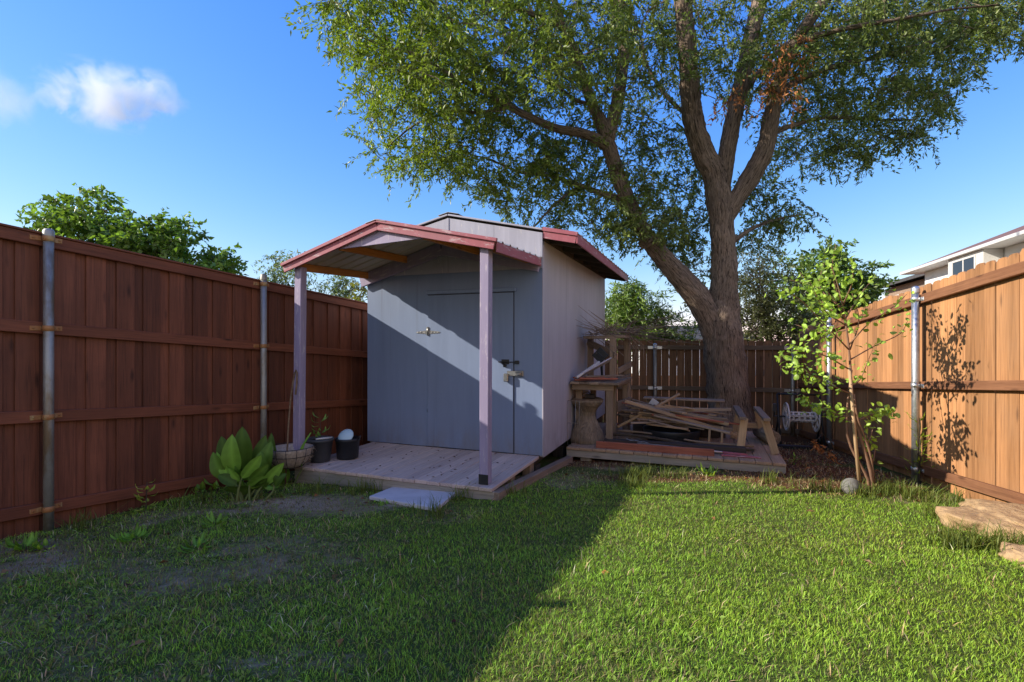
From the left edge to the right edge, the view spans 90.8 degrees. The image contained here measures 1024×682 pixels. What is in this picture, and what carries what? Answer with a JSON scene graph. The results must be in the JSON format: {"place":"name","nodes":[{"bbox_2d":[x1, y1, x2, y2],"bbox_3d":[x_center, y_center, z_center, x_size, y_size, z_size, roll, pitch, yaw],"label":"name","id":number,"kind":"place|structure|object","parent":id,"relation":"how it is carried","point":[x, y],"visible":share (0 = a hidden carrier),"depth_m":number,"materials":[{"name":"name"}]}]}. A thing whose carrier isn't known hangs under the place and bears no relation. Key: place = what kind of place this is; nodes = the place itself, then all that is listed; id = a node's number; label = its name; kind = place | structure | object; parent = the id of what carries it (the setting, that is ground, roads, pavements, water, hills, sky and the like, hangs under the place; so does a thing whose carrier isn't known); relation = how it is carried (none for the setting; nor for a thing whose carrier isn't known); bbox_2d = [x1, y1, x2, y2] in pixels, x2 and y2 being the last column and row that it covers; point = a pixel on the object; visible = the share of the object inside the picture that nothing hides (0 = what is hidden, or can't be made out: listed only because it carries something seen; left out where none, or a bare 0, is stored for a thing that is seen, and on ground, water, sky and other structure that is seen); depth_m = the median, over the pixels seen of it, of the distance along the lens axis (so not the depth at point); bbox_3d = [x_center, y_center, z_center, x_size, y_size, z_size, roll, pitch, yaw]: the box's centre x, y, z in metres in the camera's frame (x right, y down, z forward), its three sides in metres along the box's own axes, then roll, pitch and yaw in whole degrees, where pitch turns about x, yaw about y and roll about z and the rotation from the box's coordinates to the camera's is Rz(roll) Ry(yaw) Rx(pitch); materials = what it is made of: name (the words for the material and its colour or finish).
{"place":"outdoors","nodes":[
{"label":"outdoors","id":0,"kind":"place"},
{"bbox_2d":[0,343,1023,681],"bbox_3d":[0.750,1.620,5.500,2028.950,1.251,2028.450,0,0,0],"label":"ground","id":1,"kind":"structure","parent":0,"point":[548,543],"depth_m":2.77,"materials":[{"name":"green plant"}]},
{"bbox_2d":[0,531,46,551],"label":"weed","id":2,"kind":"object","parent":1,"relation":"on","point":[32,537],"visible":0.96,"depth_m":3.52,"materials":[{"name":"green plant"}]},
{"bbox_2d":[32,538,54,552],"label":"weed","id":3,"kind":"object","parent":1,"relation":"on","point":[45,540],"visible":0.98,"depth_m":3.54,"materials":[{"name":"green plant"}]},
{"bbox_2d":[104,531,136,544],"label":"weed","id":4,"kind":"object","parent":1,"relation":"on","point":[116,537],"visible":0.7,"depth_m":3.64,"materials":[{"name":"green plant"}]},
{"bbox_2d":[14,183,248,276],"bbox_3d":[-10.880,-1.120,14.126,7.402,6.928,3.148,0,0,0],"label":"leafy tree","id":5,"kind":"object","parent":1,"relation":"on","point":[170,239],"visible":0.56,"depth_m":13.70,"materials":[{"name":"green plant"}]},
{"bbox_2d":[118,522,152,541],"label":"weed","id":6,"kind":"object","parent":1,"relation":"on","point":[138,533],"visible":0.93,"depth_m":3.66,"materials":[{"name":"green plant"}]},
{"bbox_2d":[133,478,158,511],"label":"weed","id":7,"kind":"object","parent":1,"relation":"on","point":[138,497],"visible":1,"depth_m":4.55,"materials":[{"name":"green plant"}]},
{"bbox_2d":[174,531,216,552],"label":"weed","id":8,"kind":"object","parent":1,"relation":"on","point":[200,541],"visible":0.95,"depth_m":3.37,"materials":[{"name":"green plant"}]},
{"bbox_2d":[188,481,215,496],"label":"weed","id":9,"kind":"object","parent":1,"relation":"on","point":[202,486],"visible":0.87,"depth_m":5.10,"materials":[{"name":"green plant"}]},
{"bbox_2d":[0,223,409,538],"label":"wooden fence","id":10,"kind":"object","parent":1,"relation":"on","point":[123,372],"visible":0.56,"depth_m":4.76,"materials":[{"name":"red wood"}]},
{"bbox_2d":[199,511,228,528],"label":"weed","id":11,"kind":"object","parent":1,"relation":"on","point":[211,518],"visible":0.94,"depth_m":3.97,"materials":[{"name":"green plant"}]},
{"bbox_2d":[203,477,226,494],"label":"weed","id":12,"kind":"object","parent":1,"relation":"on","point":[214,485],"visible":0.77,"depth_m":5.27,"materials":[{"name":"green plant"}]},
{"bbox_2d":[209,426,310,502],"bbox_3d":[-2.528,1.224,5.166,0.781,0.770,0.946,0,0,0],"label":"broad leaf plant","id":13,"kind":"object","parent":1,"relation":"on","point":[236,461],"visible":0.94,"depth_m":4.82,"materials":[{"name":"green plant"}]},
{"bbox_2d":[284,370,297,484],"bbox_3d":[-2.424,0.941,5.540,0.139,1.256,0.056,0,0,-37],"label":"garden crook","id":14,"kind":"object","parent":1,"relation":"on","point":[296,373],"visible":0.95,"depth_m":5.54,"materials":[{"name":"brown wood"}]},
{"bbox_2d":[252,249,367,301],"bbox_3d":[-6.186,-0.354,16.093,4.628,5.382,3.178,0,0,0],"label":"wispy tree","id":15,"kind":"object","parent":1,"relation":"on","point":[335,290],"visible":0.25,"depth_m":15.84,"materials":[{"name":"green plant"}]},
{"bbox_2d":[345,279,367,302],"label":"yellow shrub","id":16,"kind":"object","parent":1,"relation":"on","point":[359,297],"visible":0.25,"depth_m":10.16,"materials":[{"name":"green plant"}]},
{"bbox_2d":[369,487,455,511],"bbox_3d":[-0.903,1.472,4.795,0.973,0.107,0.587,0,0,32],"label":"paving slab","id":17,"kind":"object","parent":1,"relation":"on","point":[400,496],"depth_m":4.70,"materials":[{"name":"concrete"}]},
{"bbox_2d":[1,466,900,678],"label":"soil crumbs","id":18,"kind":"object","parent":1,"relation":"on","point":[155,677],"visible":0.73,"depth_m":3.29,"materials":[{"name":"brown soil"}]},
{"bbox_2d":[280,212,628,500],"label":"garden shed","id":19,"kind":"structure","parent":1,"relation":"on","point":[476,331],"depth_m":6.31,"materials":[{"name":"blue paint"}]},
{"bbox_2d":[271,442,313,468],"bbox_3d":[-2.408,1.258,5.483,0.539,0.238,0.520,0,0,0],"label":"hanging basket","id":20,"kind":"object","parent":19,"relation":"on","point":[291,458],"visible":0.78,"depth_m":5.33,"materials":[{"name":"beige metal"}]},
{"bbox_2d":[306,435,333,462],"bbox_3d":[-2.195,1.240,5.780,0.300,0.263,0.300,0,0,0],"label":"plant pot","id":21,"kind":"object","parent":19,"relation":"on","point":[322,449],"visible":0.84,"depth_m":5.68,"materials":[{"name":"grey plastic"}]},
{"bbox_2d":[311,412,329,437],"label":"potted seedling","id":22,"kind":"object","parent":21,"relation":"on","point":[323,419],"visible":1,"depth_m":5.78,"materials":[{"name":"green plant"}]},
{"bbox_2d":[316,437,332,439],"bbox_3d":[-2.140,1.113,5.751,0.028,0.032,0.193,0,0,44],"label":"white scoop","id":23,"kind":"object","parent":21,"relation":"on","point":[322,438],"visible":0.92,"depth_m":5.74,"materials":[{"name":"plastic"}]},
{"bbox_2d":[335,435,360,459],"bbox_3d":[-1.930,1.234,5.930,0.283,0.274,0.283,0,0,-24],"label":"black bucket","id":24,"kind":"object","parent":19,"relation":"on","point":[347,449],"visible":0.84,"depth_m":5.82,"materials":[{"name":"plastic"}]},
{"bbox_2d":[338,429,353,439],"bbox_3d":[-1.948,1.116,5.914,0.190,0.153,0.131,0,0,0],"label":"plastic disc","id":25,"kind":"object","parent":24,"relation":"in","point":[346,434],"visible":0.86,"depth_m":5.89,"materials":[{"name":"white plastic"}]},
{"bbox_2d":[310,443,512,483],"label":"leaf scraps","id":26,"kind":"object","parent":19,"relation":"on","point":[428,460],"visible":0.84,"depth_m":5.66,"materials":[{"name":"brown plant"}]},
{"bbox_2d":[416,292,522,452],"bbox_3d":[-0.573,0.387,6.356,1.503,1.957,0.073,0,0,21],"label":"door","id":27,"kind":"structure","parent":19,"relation":"in","point":[452,331],"depth_m":6.38,"materials":[{"name":"blue paint"}]},
{"bbox_2d":[0,438,936,646],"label":"fallen leaves","id":28,"kind":"object","parent":1,"relation":"on","point":[163,561],"visible":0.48,"depth_m":5.22,"materials":[{"name":"brown plant"}]},
{"bbox_2d":[0,479,1022,681],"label":"clover","id":29,"kind":"object","parent":1,"relation":"on","point":[76,583],"visible":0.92,"depth_m":2.50,"materials":[{"name":"green plant"}]},
{"bbox_2d":[25,459,1023,555],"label":"tall grass","id":30,"kind":"structure","parent":1,"relation":"on","point":[971,538],"depth_m":4.64,"materials":[{"name":"green plant"}]},
{"bbox_2d":[605,276,687,396],"bbox_3d":[2.969,0.224,12.936,2.859,3.913,2.693,0,0,0],"label":"feathery shrub","id":31,"kind":"object","parent":1,"relation":"on","point":[624,303],"visible":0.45,"depth_m":12.50,"materials":[{"name":"green plant"}]},
{"bbox_2d":[282,0,1023,441],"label":"shade tree","id":32,"kind":"object","parent":1,"relation":"on","point":[778,76],"visible":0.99,"depth_m":8.86,"materials":[{"name":"green plant"}]},
{"bbox_2d":[635,288,700,344],"bbox_3d":[4.008,0.394,12.760,2.225,3.543,2.136,0,0,-15],"label":"feathery shrub","id":33,"kind":"object","parent":1,"relation":"on","point":[689,328],"visible":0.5,"depth_m":12.42,"materials":[{"name":"green plant"}]},
{"bbox_2d":[567,423,786,472],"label":"wooden platform","id":34,"kind":"structure","parent":1,"relation":"on","point":[774,462],"depth_m":6.57,"materials":[{"name":"brown wood"}]},
{"bbox_2d":[567,400,579,445],"bbox_3d":[0.858,1.146,7.045,0.170,0.628,0.016,0,0,21],"label":"wire mesh","id":35,"kind":"object","parent":34,"relation":"on","point":[575,423],"visible":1,"depth_m":7.04,"materials":[{"name":"grey metal"}]},
{"bbox_2d":[570,396,603,444],"bbox_3d":[1.089,1.144,7.356,0.495,0.628,0.517,0,0,0],"label":"tree stump","id":36,"kind":"object","parent":34,"relation":"on","point":[589,431],"visible":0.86,"depth_m":7.20,"materials":[{"name":"brown wood"}]},
{"bbox_2d":[582,392,595,398],"bbox_3d":[1.108,0.783,7.351,0.206,0.098,0.100,0,0,21],"label":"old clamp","id":37,"kind":"object","parent":36,"relation":"on","point":[590,396],"visible":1,"depth_m":7.30,"materials":[{"name":"black metal"}]},
{"bbox_2d":[570,335,631,438],"bbox_3d":[1.383,0.685,7.658,0.695,1.544,1.330,0,0,21],"label":"workbench","id":38,"kind":"object","parent":34,"relation":"on","point":[613,406],"visible":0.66,"depth_m":7.55,"materials":[{"name":"brown wood"}]},
{"bbox_2d":[574,357,611,380],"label":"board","id":39,"kind":"object","parent":38,"relation":"on","point":[597,366],"visible":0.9,"depth_m":7.34,"materials":[{"name":"grey paint"}]},
{"bbox_2d":[575,361,599,377],"bbox_3d":[1.098,0.412,7.301,0.439,0.239,0.035,0,0,-32],"label":"white stick","id":40,"kind":"object","parent":39,"relation":"on","point":[591,366],"visible":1,"depth_m":7.29,"materials":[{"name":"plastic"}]},
{"bbox_2d":[574,379,615,380],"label":"loose board","id":41,"kind":"object","parent":38,"relation":"on","point":[592,379],"visible":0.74,"depth_m":7.19,"materials":[{"name":"red wood"}]},
{"bbox_2d":[579,378,617,378],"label":"loose board","id":42,"kind":"object","parent":38,"relation":"on","point":[598,378],"visible":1,"depth_m":7.10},
{"bbox_2d":[592,347,608,374],"bbox_3d":[1.333,0.333,7.607,0.247,0.482,0.098,0,0,21],"label":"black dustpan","id":43,"kind":"object","parent":38,"relation":"hanging from","point":[601,355],"visible":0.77,"depth_m":7.58,"materials":[{"name":"plastic"}]},
{"bbox_2d":[584,375,623,376],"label":"loose board","id":44,"kind":"object","parent":38,"relation":"on","point":[603,375],"visible":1,"depth_m":7.25,"materials":[{"name":"brown wood"}]},
{"bbox_2d":[575,307,706,370],"bbox_3d":[1.938,0.012,7.651,2.171,1.112,1.719,0,0,0],"label":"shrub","id":45,"kind":"object","parent":38,"relation":"on","point":[628,331],"visible":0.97,"depth_m":7.67,"materials":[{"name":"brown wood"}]},
{"bbox_2d":[596,441,713,455],"bbox_3d":[1.858,1.415,6.656,1.500,0.090,0.038,0,0,20],"label":"loose board","id":46,"kind":"object","parent":34,"relation":"on","point":[658,448],"visible":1,"depth_m":6.63,"materials":[{"name":"red wood"}]},
{"bbox_2d":[643,423,700,442],"bbox_3d":[2.334,1.363,7.395,0.809,0.186,0.809,0,0,0],"label":"black tub","id":47,"kind":"object","parent":34,"relation":"on","point":[674,434],"visible":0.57,"depth_m":7.14,"materials":[{"name":"plastic"}]},
{"bbox_2d":[616,414,703,429],"bbox_3d":[2.157,1.196,7.503,1.326,0.135,0.035,0,0,30],"label":"loose board","id":48,"kind":"object","parent":47,"relation":"on","point":[671,423],"visible":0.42,"depth_m":7.31,"materials":[{"name":"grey wood"}]},
{"bbox_2d":[646,424,688,429],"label":"loose board","id":49,"kind":"object","parent":47,"relation":"on","point":[675,427],"visible":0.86,"depth_m":7.10,"materials":[{"name":"brown wood"}]},
{"bbox_2d":[649,420,689,431],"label":"loose board","id":50,"kind":"object","parent":47,"relation":"on","point":[664,424],"visible":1,"depth_m":7.12,"materials":[{"name":"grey wood"}]},
{"bbox_2d":[604,438,745,453],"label":"timber beam","id":51,"kind":"structure","parent":34,"relation":"on","point":[736,449],"depth_m":6.68,"materials":[{"name":"black wood"}]},
{"bbox_2d":[633,424,718,437],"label":"timber beam","id":52,"kind":"structure","parent":34,"relation":"on","point":[703,433],"depth_m":7.62,"materials":[{"name":"brown wood"}]},
{"bbox_2d":[605,433,754,451],"bbox_3d":[2.258,1.384,6.959,1.955,0.129,0.094,0,0,23],"label":"long branch","id":53,"kind":"object","parent":34,"relation":"on","point":[653,437],"visible":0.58,"depth_m":7.10,"materials":[{"name":"brown plant"}]},
{"bbox_2d":[625,399,737,435],"bbox_3d":[2.402,1.092,7.225,1.546,0.481,0.070,0,0,10],"label":"loose board","id":54,"kind":"object","parent":34,"relation":"on","point":[667,413],"visible":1,"depth_m":7.22,"materials":[{"name":"brown wood"}]},
{"bbox_2d":[639,411,673,417],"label":"loose board","id":55,"kind":"object","parent":54,"relation":"on","point":[655,414],"visible":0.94,"depth_m":7.38,"materials":[{"name":"wood"}]},
{"bbox_2d":[652,416,732,430],"bbox_3d":[2.549,1.185,7.321,1.198,0.153,0.070,0,0,26],"label":"loose board","id":56,"kind":"object","parent":54,"relation":"on","point":[728,428],"visible":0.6,"depth_m":7.08,"materials":[{"name":"brown wood"}]},
{"bbox_2d":[629,414,686,424],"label":"loose board","id":57,"kind":"object","parent":56,"relation":"on","point":[642,417],"visible":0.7,"depth_m":7.45,"materials":[{"name":"brown wood"}]},
{"bbox_2d":[636,418,683,423],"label":"loose board","id":58,"kind":"object","parent":56,"relation":"on","point":[658,420],"visible":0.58,"depth_m":7.22,"materials":[{"name":"brown wood"}]},
{"bbox_2d":[619,413,732,424],"bbox_3d":[2.400,1.147,7.451,1.592,0.097,0.090,0,0,18],"label":"loose board","id":59,"kind":"object","parent":56,"relation":"on","point":[626,414],"visible":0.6,"depth_m":7.61,"materials":[{"name":"brown wood"}]},
{"bbox_2d":[631,399,722,425],"bbox_3d":[2.480,1.081,7.663,1.395,0.315,0.050,0,0,36],"label":"loose board","id":60,"kind":"object","parent":59,"relation":"on","point":[653,405],"visible":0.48,"depth_m":7.92,"materials":[{"name":"brown wood"}]},
{"bbox_2d":[637,412,728,421],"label":"loose board","id":61,"kind":"object","parent":59,"relation":"on","point":[651,415],"visible":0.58,"depth_m":7.47,"materials":[{"name":"brown wood"}]},
{"bbox_2d":[663,414,739,424],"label":"loose board","id":62,"kind":"object","parent":54,"relation":"on","point":[705,419],"visible":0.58,"depth_m":7.11,"materials":[{"name":"brown wood"}]},
{"bbox_2d":[643,396,724,416],"bbox_3d":[2.798,1.197,8.255,1.250,0.520,0.220,0,0,21],"label":"table frame","id":63,"kind":"object","parent":34,"relation":"on","point":[717,401],"visible":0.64,"depth_m":8.14,"materials":[{"name":"grey wood"}]},
{"bbox_2d":[643,423,725,437],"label":"timber beam","id":64,"kind":"structure","parent":34,"relation":"on","point":[724,435],"depth_m":7.60,"materials":[{"name":"wood"}]},
{"bbox_2d":[617,429,753,446],"bbox_3d":[2.363,1.348,7.022,1.804,0.119,0.071,0,0,24],"label":"long branch","id":65,"kind":"object","parent":34,"relation":"on","point":[697,441],"visible":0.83,"depth_m":6.92,"materials":[{"name":"brown wood"}]},
{"bbox_2d":[637,442,746,454],"bbox_3d":[2.332,1.413,6.608,1.363,0.098,0.035,0,0,19],"label":"metal pole","id":66,"kind":"object","parent":34,"relation":"on","point":[726,452],"visible":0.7,"depth_m":6.48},
{"bbox_2d":[654,415,731,433],"bbox_3d":[2.465,1.141,6.960,1.064,0.151,0.070,0,0,41],"label":"loose board","id":67,"kind":"object","parent":34,"relation":"on","point":[694,424],"visible":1,"depth_m":6.91,"materials":[{"name":"brown wood"}]},
{"bbox_2d":[708,429,710,441],"bbox_3d":[2.712,1.316,6.939,0.028,0.275,0.079,0,0,32],"label":"wood stake","id":68,"kind":"object","parent":34,"relation":"on","point":[709,433],"visible":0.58,"depth_m":6.94,"materials":[{"name":"wood"}]},
{"bbox_2d":[721,454,760,458],"bbox_3d":[2.874,1.448,6.346,0.460,0.020,0.050,0,0,20],"label":"red bar","id":69,"kind":"object","parent":34,"relation":"on","point":[743,456],"visible":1,"depth_m":6.34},
{"bbox_2d":[730,405,779,454],"bbox_3d":[3.361,1.226,7.044,0.513,0.492,1.210,0,0,19],"label":"sawhorse","id":70,"kind":"object","parent":34,"relation":"on","point":[763,418],"visible":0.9,"depth_m":6.67,"materials":[{"name":"brown wood"}]},
{"bbox_2d":[752,427,780,443],"bbox_3d":[3.692,1.355,7.334,0.207,0.209,0.592,0,0,9],"label":"short log","id":71,"kind":"object","parent":34,"relation":"on","point":[759,433],"visible":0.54,"depth_m":7.20,"materials":[{"name":"brown wood"}]},
{"bbox_2d":[598,340,802,436],"bbox_3d":[2.574,0.981,10.411,6.659,2.016,0.149,0,0,12],"label":"wooden fence","id":72,"kind":"object","parent":1,"relation":"on","point":[680,366],"visible":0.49,"depth_m":10.22,"materials":[{"name":"brown wood"}]},
{"bbox_2d":[694,462,717,476],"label":"weed","id":73,"kind":"object","parent":1,"relation":"on","point":[709,471],"visible":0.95,"depth_m":5.95,"materials":[{"name":"green plant"}]},
{"bbox_2d":[707,236,827,424],"bbox_3d":[6.444,-0.209,12.304,3.621,4.700,2.489,0,0,0],"label":"dark tree","id":74,"kind":"object","parent":1,"relation":"on","point":[764,308],"visible":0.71,"depth_m":11.97,"materials":[{"name":"green plant"}]},
{"bbox_2d":[790,452,800,464],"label":"weed","id":75,"kind":"object","parent":1,"relation":"on","point":[794,456],"visible":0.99,"depth_m":6.63,"materials":[{"name":"green plant"}]},
{"bbox_2d":[773,393,828,449],"bbox_3d":[4.700,1.303,8.329,0.787,0.874,0.610,0,0,16],"label":"hose reel","id":76,"kind":"object","parent":1,"relation":"on","point":[788,416],"visible":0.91,"depth_m":8.22,"materials":[{"name":"white plastic"}]},
{"bbox_2d":[810,433,842,465],"bbox_3d":[3.864,1.351,6.184,0.509,0.397,0.237,0,0,-7],"label":"dry branch","id":77,"kind":"object","parent":1,"relation":"on","point":[823,450],"visible":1,"depth_m":6.18,"materials":[{"name":"brown plant"}]},
{"bbox_2d":[765,235,900,341],"bbox_3d":[9.374,-0.514,15.099,4.495,5.411,2.593,0,0,0],"label":"round tree","id":78,"kind":"object","parent":1,"relation":"on","point":[873,291],"visible":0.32,"depth_m":14.61,"materials":[{"name":"green plant"}]},
{"bbox_2d":[764,238,915,492],"bbox_3d":[3.241,0.288,4.935,1.933,2.506,1.117,0,0,0],"label":"young sapling","id":79,"kind":"object","parent":1,"relation":"on","point":[878,414],"visible":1,"depth_m":4.99,"materials":[{"name":"green plant"}]},
{"bbox_2d":[841,478,861,494],"bbox_3d":[3.353,1.442,4.986,0.177,0.176,0.175,0,0,0],"label":"stone ball","id":80,"kind":"object","parent":1,"relation":"on","point":[853,481],"visible":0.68,"depth_m":4.94,"materials":[{"name":"stone"}]},
{"bbox_2d":[848,367,860,482],"bbox_3d":[3.416,0.937,5.011,0.201,1.357,0.047,0,0,-23],"label":"wooden stake","id":81,"kind":"object","parent":1,"relation":"on","point":[854,428],"visible":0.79,"depth_m":4.98,"materials":[{"name":"beige wood"}]},
{"bbox_2d":[797,248,1023,503],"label":"wooden fence","id":82,"kind":"object","parent":1,"relation":"on","point":[954,368],"visible":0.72,"depth_m":5.10,"materials":[{"name":"brown wood"}]},
{"bbox_2d":[900,411,933,483],"bbox_3d":[4.383,1.150,5.435,0.289,0.824,0.302,0,0,0],"label":"weed","id":83,"kind":"object","parent":1,"relation":"on","point":[919,461],"visible":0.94,"depth_m":5.45,"materials":[{"name":"green plant"}]},
{"bbox_2d":[900,226,1023,284],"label":"neighbour house","id":84,"kind":"structure","parent":1,"relation":"on","point":[996,248],"depth_m":15.14,"materials":[{"name":"white"}]},
{"bbox_2d":[951,254,975,275],"bbox_3d":[13.806,-1.957,15.455,0.026,1.160,1.476,0,0,21],"label":"window","id":85,"kind":"structure","parent":84,"relation":"in","point":[967,263],"depth_m":15.43,"materials":[{"name":"white glass"}]},
{"bbox_2d":[935,499,1023,544],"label":"limestone boulder","id":86,"kind":"object","parent":1,"relation":"on","point":[980,511],"visible":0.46,"depth_m":3.78,"materials":[{"name":"beige stone"}]},
{"bbox_2d":[998,541,1023,566],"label":"limestone rock","id":87,"kind":"object","parent":1,"relation":"on","point":[1014,553],"visible":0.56,"depth_m":3.17,"materials":[{"name":"beige stone"}]},
{"bbox_2d":[0,0,1023,340],"label":"sky","id":88,"kind":"structure","parent":0,"point":[211,110],"materials":[{"name":"blue"}]},
{"bbox_2d":[631,326,755,374],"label":"distant house","id":89,"kind":"structure","parent":0,"point":[698,337],"depth_m":30.50,"materials":[{"name":"white"}]},
{"bbox_2d":[883,274,924,297],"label":"neighbour house","id":90,"kind":"structure","parent":0,"point":[904,285],"depth_m":27.91,"materials":[{"name":"beige brick"}]},
{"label":"loose board","id":91,"kind":"object","parent":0,"visible":0},
{"bbox_2d":[630,421,667,423],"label":"loose board","id":92,"kind":"object","parent":91,"relation":"on","point":[648,422],"visible":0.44,"depth_m":7.19,"materials":[{"name":"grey wood"}]},
{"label":"loose board","id":93,"kind":"object","parent":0,"visible":0},
{"bbox_2d":[637,402,728,425],"bbox_3d":[2.456,1.059,7.405,1.356,0.244,0.090,0,0,31],"label":"loose board","id":94,"kind":"object","parent":93,"relation":"on","point":[726,423],"visible":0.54,"depth_m":7.18,"materials":[{"name":"brown wood"}]},
{"bbox_2d":[616,393,679,428],"bbox_3d":[2.012,1.025,7.511,1.060,0.488,0.136,0,0,-16],"label":"wooden pole","id":95,"kind":"object","parent":94,"relation":"on","point":[640,415],"visible":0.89,"depth_m":7.48,"materials":[{"name":"brown wood"}]},
{"bbox_2d":[646,408,730,411],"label":"loose board","id":96,"kind":"object","parent":95,"relation":"on","point":[706,409],"visible":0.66,"depth_m":7.30,"materials":[{"name":"brown wood"}]},
{"bbox_2d":[621,409,727,419],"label":"loose board","id":97,"kind":"object","parent":94,"relation":"on","point":[683,414],"visible":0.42,"depth_m":7.29,"materials":[{"name":"brown wood"}]},
{"bbox_2d":[668,410,686,413],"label":"loose board","id":98,"kind":"object","parent":94,"relation":"on","point":[675,411],"visible":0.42,"depth_m":7.22,"materials":[{"name":"wood"}]},
{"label":"loose board","id":99,"kind":"object","parent":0,"visible":0},
{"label":"loose board","id":100,"kind":"object","parent":99,"relation":"on","visible":0},
{"bbox_2d":[654,404,688,408],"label":"loose board","id":101,"kind":"object","parent":100,"relation":"on","point":[663,406],"visible":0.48,"depth_m":7.55,"materials":[{"name":"wood"}]},
{"bbox_2d":[663,404,728,414],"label":"loose board","id":102,"kind":"object","parent":100,"relation":"on","point":[694,409],"visible":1,"depth_m":7.31,"materials":[{"name":"brown wood"}]},
{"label":"loose board","id":103,"kind":"object","parent":100,"relation":"on","visible":0},
{"bbox_2d":[643,398,658,410],"bbox_3d":[2.216,1.045,8.050,0.244,0.277,0.012,0,0,21],"label":"white scrap","id":104,"kind":"object","parent":103,"relation":"on","point":[653,401],"visible":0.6,"depth_m":8.03,"materials":[{"name":"plastic"}]},
{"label":"loose board","id":105,"kind":"object","parent":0,"visible":0},
{"bbox_2d":[653,407,704,415],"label":"loose board","id":106,"kind":"object","parent":105,"relation":"on","point":[668,409],"visible":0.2,"depth_m":7.39,"materials":[{"name":"brown wood"}]},
{"bbox_2d":[624,404,686,414],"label":"loose board","id":107,"kind":"object","parent":106,"relation":"on","point":[627,405],"visible":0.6,"depth_m":7.42,"materials":[{"name":"brown wood"}]}
]}

